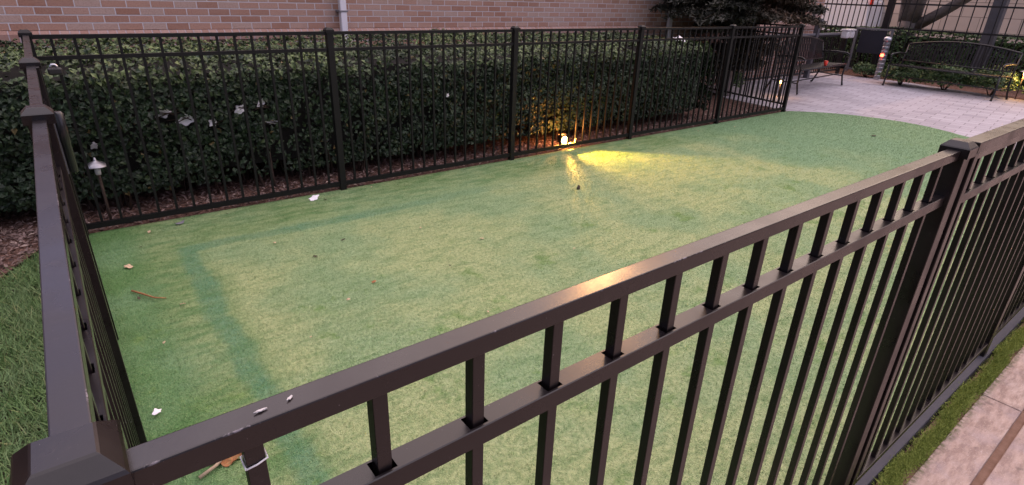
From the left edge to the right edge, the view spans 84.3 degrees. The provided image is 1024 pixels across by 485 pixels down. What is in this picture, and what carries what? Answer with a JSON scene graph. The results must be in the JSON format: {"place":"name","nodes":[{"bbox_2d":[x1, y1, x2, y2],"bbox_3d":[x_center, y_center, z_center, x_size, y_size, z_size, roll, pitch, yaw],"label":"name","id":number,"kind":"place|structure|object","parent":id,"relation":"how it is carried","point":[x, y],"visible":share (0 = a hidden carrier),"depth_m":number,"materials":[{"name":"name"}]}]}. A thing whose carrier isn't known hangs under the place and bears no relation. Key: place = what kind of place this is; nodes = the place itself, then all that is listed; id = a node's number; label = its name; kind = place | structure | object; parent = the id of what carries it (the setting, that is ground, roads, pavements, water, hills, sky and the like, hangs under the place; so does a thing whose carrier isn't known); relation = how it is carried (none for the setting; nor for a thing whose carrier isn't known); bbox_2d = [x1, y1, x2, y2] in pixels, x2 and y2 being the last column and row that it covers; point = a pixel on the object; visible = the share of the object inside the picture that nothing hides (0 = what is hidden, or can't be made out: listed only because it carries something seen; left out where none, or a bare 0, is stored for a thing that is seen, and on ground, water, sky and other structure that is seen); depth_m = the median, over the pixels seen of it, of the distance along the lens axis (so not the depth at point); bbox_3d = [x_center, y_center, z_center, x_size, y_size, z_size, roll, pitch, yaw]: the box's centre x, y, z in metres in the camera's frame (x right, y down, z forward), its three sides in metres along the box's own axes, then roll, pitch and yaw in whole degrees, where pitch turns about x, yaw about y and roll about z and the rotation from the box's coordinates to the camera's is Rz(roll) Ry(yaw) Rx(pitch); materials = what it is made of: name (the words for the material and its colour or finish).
{"place":"outdoors","nodes":[
{"label":"outdoors","id":0,"kind":"place"},
{"bbox_2d":[0,236,131,484],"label":"lawn grass","id":1,"kind":"structure","parent":0,"point":[24,326],"depth_m":2.59,"materials":[{"name":"green plant"}]},
{"bbox_2d":[0,93,1023,484],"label":"ground","id":2,"kind":"structure","parent":0,"point":[4,279],"depth_m":2.50,"materials":[{"name":"green plant"}]},
{"bbox_2d":[0,92,780,277],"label":"mulch bed","id":3,"kind":"object","parent":2,"relation":"on","point":[144,196],"visible":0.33,"depth_m":5.17,"materials":[{"name":"brown wood"}]},
{"bbox_2d":[84,157,111,219],"bbox_3d":[-2.893,-0.346,4.014,0.140,0.527,0.140,-16,30,-35],"label":"path light","id":4,"kind":"object","parent":3,"relation":"on","point":[96,165],"visible":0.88,"depth_m":3.94,"materials":[{"name":"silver metal"}]},
{"bbox_2d":[0,28,714,218],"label":"hedge","id":5,"kind":"object","parent":3,"relation":"on","point":[17,178],"visible":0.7,"depth_m":4.91,"materials":[{"name":"green plant"}]},
{"bbox_2d":[90,142,97,148],"bbox_3d":[-2.972,-0.688,4.020,0.051,0.051,0.017,-16,30,-35],"label":"paper scrap","id":6,"kind":"object","parent":5,"relation":"in","point":[94,145],"visible":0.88,"depth_m":4.02,"materials":[{"name":"white paper"}]},
{"bbox_2d":[155,109,171,117],"bbox_3d":[-2.603,-0.964,4.228,0.119,0.071,0.025,-16,30,-35],"label":"paper scrap","id":7,"kind":"object","parent":5,"relation":"in","point":[165,111],"visible":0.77,"depth_m":4.23,"materials":[{"name":"white paper"}]},
{"bbox_2d":[178,114,193,125],"bbox_3d":[-2.492,-0.939,4.327,0.155,0.094,0.018,-13,28,-31],"label":"paper scrap","id":8,"kind":"object","parent":5,"relation":"attached to","point":[186,122],"visible":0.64,"depth_m":4.33,"materials":[{"name":"white paper"}]},
{"bbox_2d":[234,105,243,113],"bbox_3d":[-2.182,-1.063,4.527,0.020,0.075,0.083,23,31,39],"label":"paper scrap","id":9,"kind":"object","parent":5,"relation":"attached to","point":[238,110],"visible":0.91,"depth_m":4.52,"materials":[{"name":"white paper"}]},
{"bbox_2d":[557,134,566,143],"bbox_3d":[0.581,-1.145,6.506,0.100,0.200,0.089,-16,30,-35],"label":"flood light","id":10,"kind":"object","parent":3,"relation":"on","point":[564,139],"visible":0.63,"depth_m":6.46,"materials":[{"name":"white"}]},
{"bbox_2d":[649,0,829,95],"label":"evergreen tree","id":11,"kind":"object","parent":3,"relation":"on","point":[738,13],"visible":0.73,"depth_m":9.46,"materials":[{"name":"green plant"}]},
{"bbox_2d":[0,0,824,84],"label":"brick building","id":12,"kind":"structure","parent":2,"relation":"on","point":[106,16],"depth_m":6.55,"materials":[{"name":"brown brick"}]},
{"bbox_2d":[89,111,1020,484],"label":"turf","id":13,"kind":"structure","parent":2,"relation":"on","point":[629,419],"depth_m":3.33,"materials":[{"name":"green plastic"}]},
{"bbox_2d":[19,35,118,339],"bbox_3d":[-2.396,-0.361,3.052,0.069,1.368,1.566,-16,30,-35],"label":"metal fence","id":14,"kind":"object","parent":13,"relation":"on","point":[28,59],"visible":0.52,"depth_m":2.25,"materials":[{"name":"brown metal"}]},
{"bbox_2d":[20,104,146,447],"bbox_3d":[-0.798,0.518,1.203,0.066,1.368,1.445,-16,30,-35],"label":"metal fence","id":15,"kind":"object","parent":13,"relation":"on","point":[87,381],"visible":0.9,"depth_m":0.84,"materials":[{"name":"brown metal"}]},
{"bbox_2d":[26,66,116,334],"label":"metal gate","id":16,"kind":"structure","parent":15,"relation":"attached to","point":[37,92],"depth_m":1.86,"materials":[{"name":"brown metal"}]},
{"bbox_2d":[47,64,62,74],"bbox_3d":[-1.791,-0.679,2.217,0.046,0.042,0.030,-16,30,-35],"label":"padlock","id":17,"kind":"object","parent":16,"relation":"hanging from","point":[57,70],"visible":1,"depth_m":2.21,"materials":[{"name":"silver metal"}]},
{"bbox_2d":[131,290,164,297],"bbox_3d":[-2.024,0.289,3.140,0.238,0.016,0.030,9,25,15],"label":"twig","id":18,"kind":"object","parent":13,"relation":"on","point":[134,291],"visible":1,"depth_m":3.13,"materials":[{"name":"brown wood"}]},
{"bbox_2d":[152,408,160,414],"bbox_3d":[-1.438,0.684,2.292,0.037,0.015,0.031,-16,30,-35],"label":"paper scrap","id":19,"kind":"object","parent":13,"relation":"on","point":[156,411],"visible":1,"depth_m":2.29,"materials":[{"name":"white paper"}]},
{"bbox_2d":[198,460,222,478],"bbox_3d":[-1.056,0.789,2.098,0.026,0.018,0.235,11,25,20],"label":"twig","id":20,"kind":"object","parent":13,"relation":"on","point":[206,472],"visible":0.43,"depth_m":2.02,"materials":[{"name":"beige wood"}]},
{"bbox_2d":[221,453,241,466],"bbox_3d":[-1.058,0.774,2.100,0.139,0.063,0.110,-16,30,-35],"label":"dry leaf","id":21,"kind":"object","parent":13,"relation":"on","point":[227,461],"visible":0.18,"depth_m":2.09,"materials":[{"name":"orange plant"}]},
{"bbox_2d":[309,195,318,200],"bbox_3d":[-1.628,-0.367,4.652,0.097,0.036,0.051,-16,30,-35],"label":"paper scrap","id":22,"kind":"object","parent":13,"relation":"on","point":[313,197],"visible":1,"depth_m":4.65,"materials":[{"name":"white paper"}]},
{"bbox_2d":[18,24,805,234],"bbox_3d":[0.738,-1.658,6.234,9.266,1.368,0.066,-16,30,-35],"label":"metal fence","id":23,"kind":"object","parent":13,"relation":"on","point":[342,183],"visible":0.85,"depth_m":5.12,"materials":[{"name":"black metal"}]},
{"bbox_2d":[695,18,797,103],"bbox_3d":[3.862,-3.184,9.774,0.029,1.184,2.291,-10,27,-25],"label":"metal fence","id":24,"kind":"object","parent":23,"relation":"attached to","point":[762,32],"visible":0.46,"depth_m":9.37,"materials":[{"name":"black metal"}]},
{"bbox_2d":[10,138,978,484],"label":"metal fence","id":25,"kind":"object","parent":13,"relation":"on","point":[96,454],"visible":1,"depth_m":0.83,"materials":[{"name":"brown metal"}]},
{"bbox_2d":[240,448,268,470],"bbox_3d":[-0.224,0.186,0.491,0.020,0.008,0.020,-16,30,-35],"label":"cable tie","id":26,"kind":"object","parent":25,"relation":"attached to","point":[251,467],"visible":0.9,"depth_m":0.49,"materials":[{"name":"white plastic"}]},
{"bbox_2d":[253,407,266,413],"bbox_3d":[-0.212,0.142,0.477,0.012,0.002,0.003,-16,30,-35],"label":"bird dropping","id":27,"kind":"object","parent":25,"relation":"on","point":[260,410],"visible":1,"depth_m":0.48,"materials":[{"name":"white"}]},
{"bbox_2d":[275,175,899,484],"bbox_3d":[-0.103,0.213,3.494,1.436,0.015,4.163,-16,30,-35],"label":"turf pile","id":28,"kind":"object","parent":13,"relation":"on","point":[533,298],"visible":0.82,"depth_m":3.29,"materials":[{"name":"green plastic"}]},
{"bbox_2d":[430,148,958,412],"bbox_3d":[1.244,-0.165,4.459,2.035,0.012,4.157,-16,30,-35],"label":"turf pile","id":29,"kind":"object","parent":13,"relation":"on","point":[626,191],"visible":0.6,"depth_m":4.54,"materials":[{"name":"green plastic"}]},
{"bbox_2d":[581,111,1013,267],"bbox_3d":[4.207,-1.000,6.587,5.511,0.012,4.157,-16,30,-35],"label":"turf pile","id":30,"kind":"object","parent":13,"relation":"on","point":[801,127],"visible":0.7,"depth_m":6.68,"materials":[{"name":"green plastic"}]},
{"bbox_2d":[979,269,1023,356],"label":"metal fence","id":31,"kind":"object","parent":13,"relation":"on","point":[1015,306],"visible":0.26,"depth_m":3.02,"materials":[{"name":"brown metal"}]},
{"bbox_2d":[849,118,1023,484],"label":"metal gate","id":32,"kind":"structure","parent":31,"relation":"attached to","point":[994,270],"depth_m":2.00,"materials":[{"name":"brown metal"}]},
{"bbox_2d":[812,67,1023,99],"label":"planting bed","id":33,"kind":"object","parent":2,"relation":"on","point":[1012,94],"visible":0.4,"depth_m":12.73,"materials":[{"name":"brown soil"}]},
{"bbox_2d":[812,0,896,75],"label":"tall fence","id":34,"kind":"object","parent":33,"relation":"on","point":[890,6],"visible":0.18,"depth_m":14.29,"materials":[{"name":"black metal"}]},
{"bbox_2d":[852,61,876,76],"bbox_3d":[8.673,-4.209,13.836,0.568,0.388,0.681,-16,30,-35],"label":"shrub","id":35,"kind":"object","parent":33,"relation":"on","point":[865,68],"visible":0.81,"depth_m":13.76,"materials":[{"name":"green plant"}]},
{"bbox_2d":[845,27,894,70],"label":"metal gate","id":36,"kind":"structure","parent":33,"relation":"on","point":[871,41],"depth_m":13.90,"materials":[{"name":"grey metal"}]},
{"bbox_2d":[877,63,923,84],"bbox_3d":[8.716,-3.719,12.581,0.967,0.517,0.994,-16,30,-35],"label":"shrub","id":37,"kind":"object","parent":33,"relation":"on","point":[895,71],"visible":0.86,"depth_m":12.41,"materials":[{"name":"green plant"}]},
{"bbox_2d":[814,24,1023,88],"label":"hedge","id":38,"kind":"object","parent":33,"relation":"on","point":[900,42],"visible":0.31,"depth_m":14.04,"materials":[{"name":"green plant"}]},
{"bbox_2d":[895,0,970,35],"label":"tree","id":39,"kind":"object","parent":33,"relation":"on","point":[942,12],"visible":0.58,"depth_m":14.74,"materials":[{"name":"plant"}]},
{"bbox_2d":[918,61,973,89],"bbox_3d":[9.320,-3.525,12.044,0.939,0.638,1.039,-16,30,-35],"label":"shrub","id":40,"kind":"object","parent":33,"relation":"on","point":[956,78],"visible":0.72,"depth_m":11.90,"materials":[{"name":"green plant"}]},
{"bbox_2d":[960,0,1009,85],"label":"steel column","id":41,"kind":"structure","parent":33,"relation":"on","point":[990,22],"depth_m":12.71,"materials":[{"name":"black metal"}]},
{"bbox_2d":[965,65,1023,95],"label":"shrub","id":42,"kind":"object","parent":33,"relation":"on","point":[981,83],"visible":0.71,"depth_m":11.36,"materials":[{"name":"green plant"}]},
{"bbox_2d":[1014,70,1023,98],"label":"path light","id":43,"kind":"object","parent":33,"relation":"on","point":[1020,84],"visible":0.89,"depth_m":11.13,"materials":[{"name":"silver metal"}]},
{"bbox_2d":[855,307,1023,484],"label":"footing","id":44,"kind":"object","parent":2,"relation":"on","point":[903,441],"depth_m":2.50,"materials":[{"name":"grey concrete"}]},
{"bbox_2d":[875,323,1023,484],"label":"pavement bed","id":45,"kind":"object","parent":2,"relation":"on","point":[984,473],"depth_m":2.33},
{"bbox_2d":[872,320,1023,484],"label":"grass strip","id":46,"kind":"object","parent":45,"relation":"on","point":[894,472],"visible":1,"depth_m":2.47,"materials":[{"name":"green plant"}]},
{"bbox_2d":[887,0,1023,87],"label":"tall fence","id":47,"kind":"object","parent":2,"relation":"on","point":[962,6],"visible":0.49,"depth_m":12.68,"materials":[{"name":"black metal"}]},
{"bbox_2d":[706,71,747,87],"bbox_3d":[4.142,-3.180,10.936,0.799,0.557,0.762,-16,30,-35],"label":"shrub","id":48,"kind":"object","parent":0,"point":[735,78],"visible":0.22,"depth_m":10.73,"materials":[{"name":"green plant"}]},
{"bbox_2d":[820,0,883,30],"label":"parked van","id":49,"kind":"object","parent":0,"point":[871,15],"visible":0.11,"depth_m":20.65,"materials":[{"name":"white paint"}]},
{"bbox_2d":[706,71,1023,147],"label":"patio","id":50,"kind":"structure","parent":0,"point":[966,113],"depth_m":10.37,"materials":[{"name":"grey concrete"}]},
{"bbox_2d":[734,18,847,81],"bbox_3d":[6.294,-4.268,12.598,5.087,1.350,0.141,-16,30,-35],"label":"fence","id":51,"kind":"object","parent":50,"relation":"on","point":[816,33],"visible":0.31,"depth_m":13.30,"materials":[{"name":"black metal"}]},
{"bbox_2d":[840,29,851,37],"bbox_3d":[8.030,-5.029,13.624,0.170,0.205,0.180,-16,30,-35],"label":"utility box","id":52,"kind":"object","parent":51,"relation":"attached to","point":[845,33],"visible":1,"depth_m":13.57,"materials":[{"name":"plastic"}]},
{"bbox_2d":[849,29,856,37],"bbox_3d":[8.235,-5.087,13.772,0.170,0.205,0.180,-16,30,-35],"label":"utility box","id":53,"kind":"object","parent":51,"relation":"attached to","point":[852,33],"visible":0.57,"depth_m":13.70,"materials":[{"name":"plastic"}]},
{"bbox_2d":[764,36,850,94],"bbox_3d":[6.095,-3.665,11.563,2.357,1.001,0.698,-19,31,-39],"label":"iron bench","id":54,"kind":"object","parent":50,"relation":"on","point":[818,45],"visible":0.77,"depth_m":11.76,"materials":[{"name":"black metal"}]},
{"bbox_2d":[874,36,891,78],"bbox_3d":[8.678,-4.326,13.253,0.186,0.945,0.176,-16,30,-35],"label":"bollard","id":55,"kind":"object","parent":50,"relation":"on","point":[883,53],"visible":0.98,"depth_m":13.20,"materials":[{"name":"silver metal"}]},
{"bbox_2d":[882,41,1022,100],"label":"iron bench","id":56,"kind":"object","parent":50,"relation":"on","point":[972,61],"visible":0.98,"depth_m":11.54,"materials":[{"name":"black metal"}]},
{"bbox_2d":[879,0,1023,42],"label":"stone building","id":57,"kind":"structure","parent":0,"point":[1016,22],"depth_m":18.92,"materials":[{"name":"concrete"}]},
{"bbox_2d":[906,346,1023,484],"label":"pavement","id":58,"kind":"structure","parent":0,"point":[987,422],"depth_m":2.31,"materials":[{"name":"beige concrete"}]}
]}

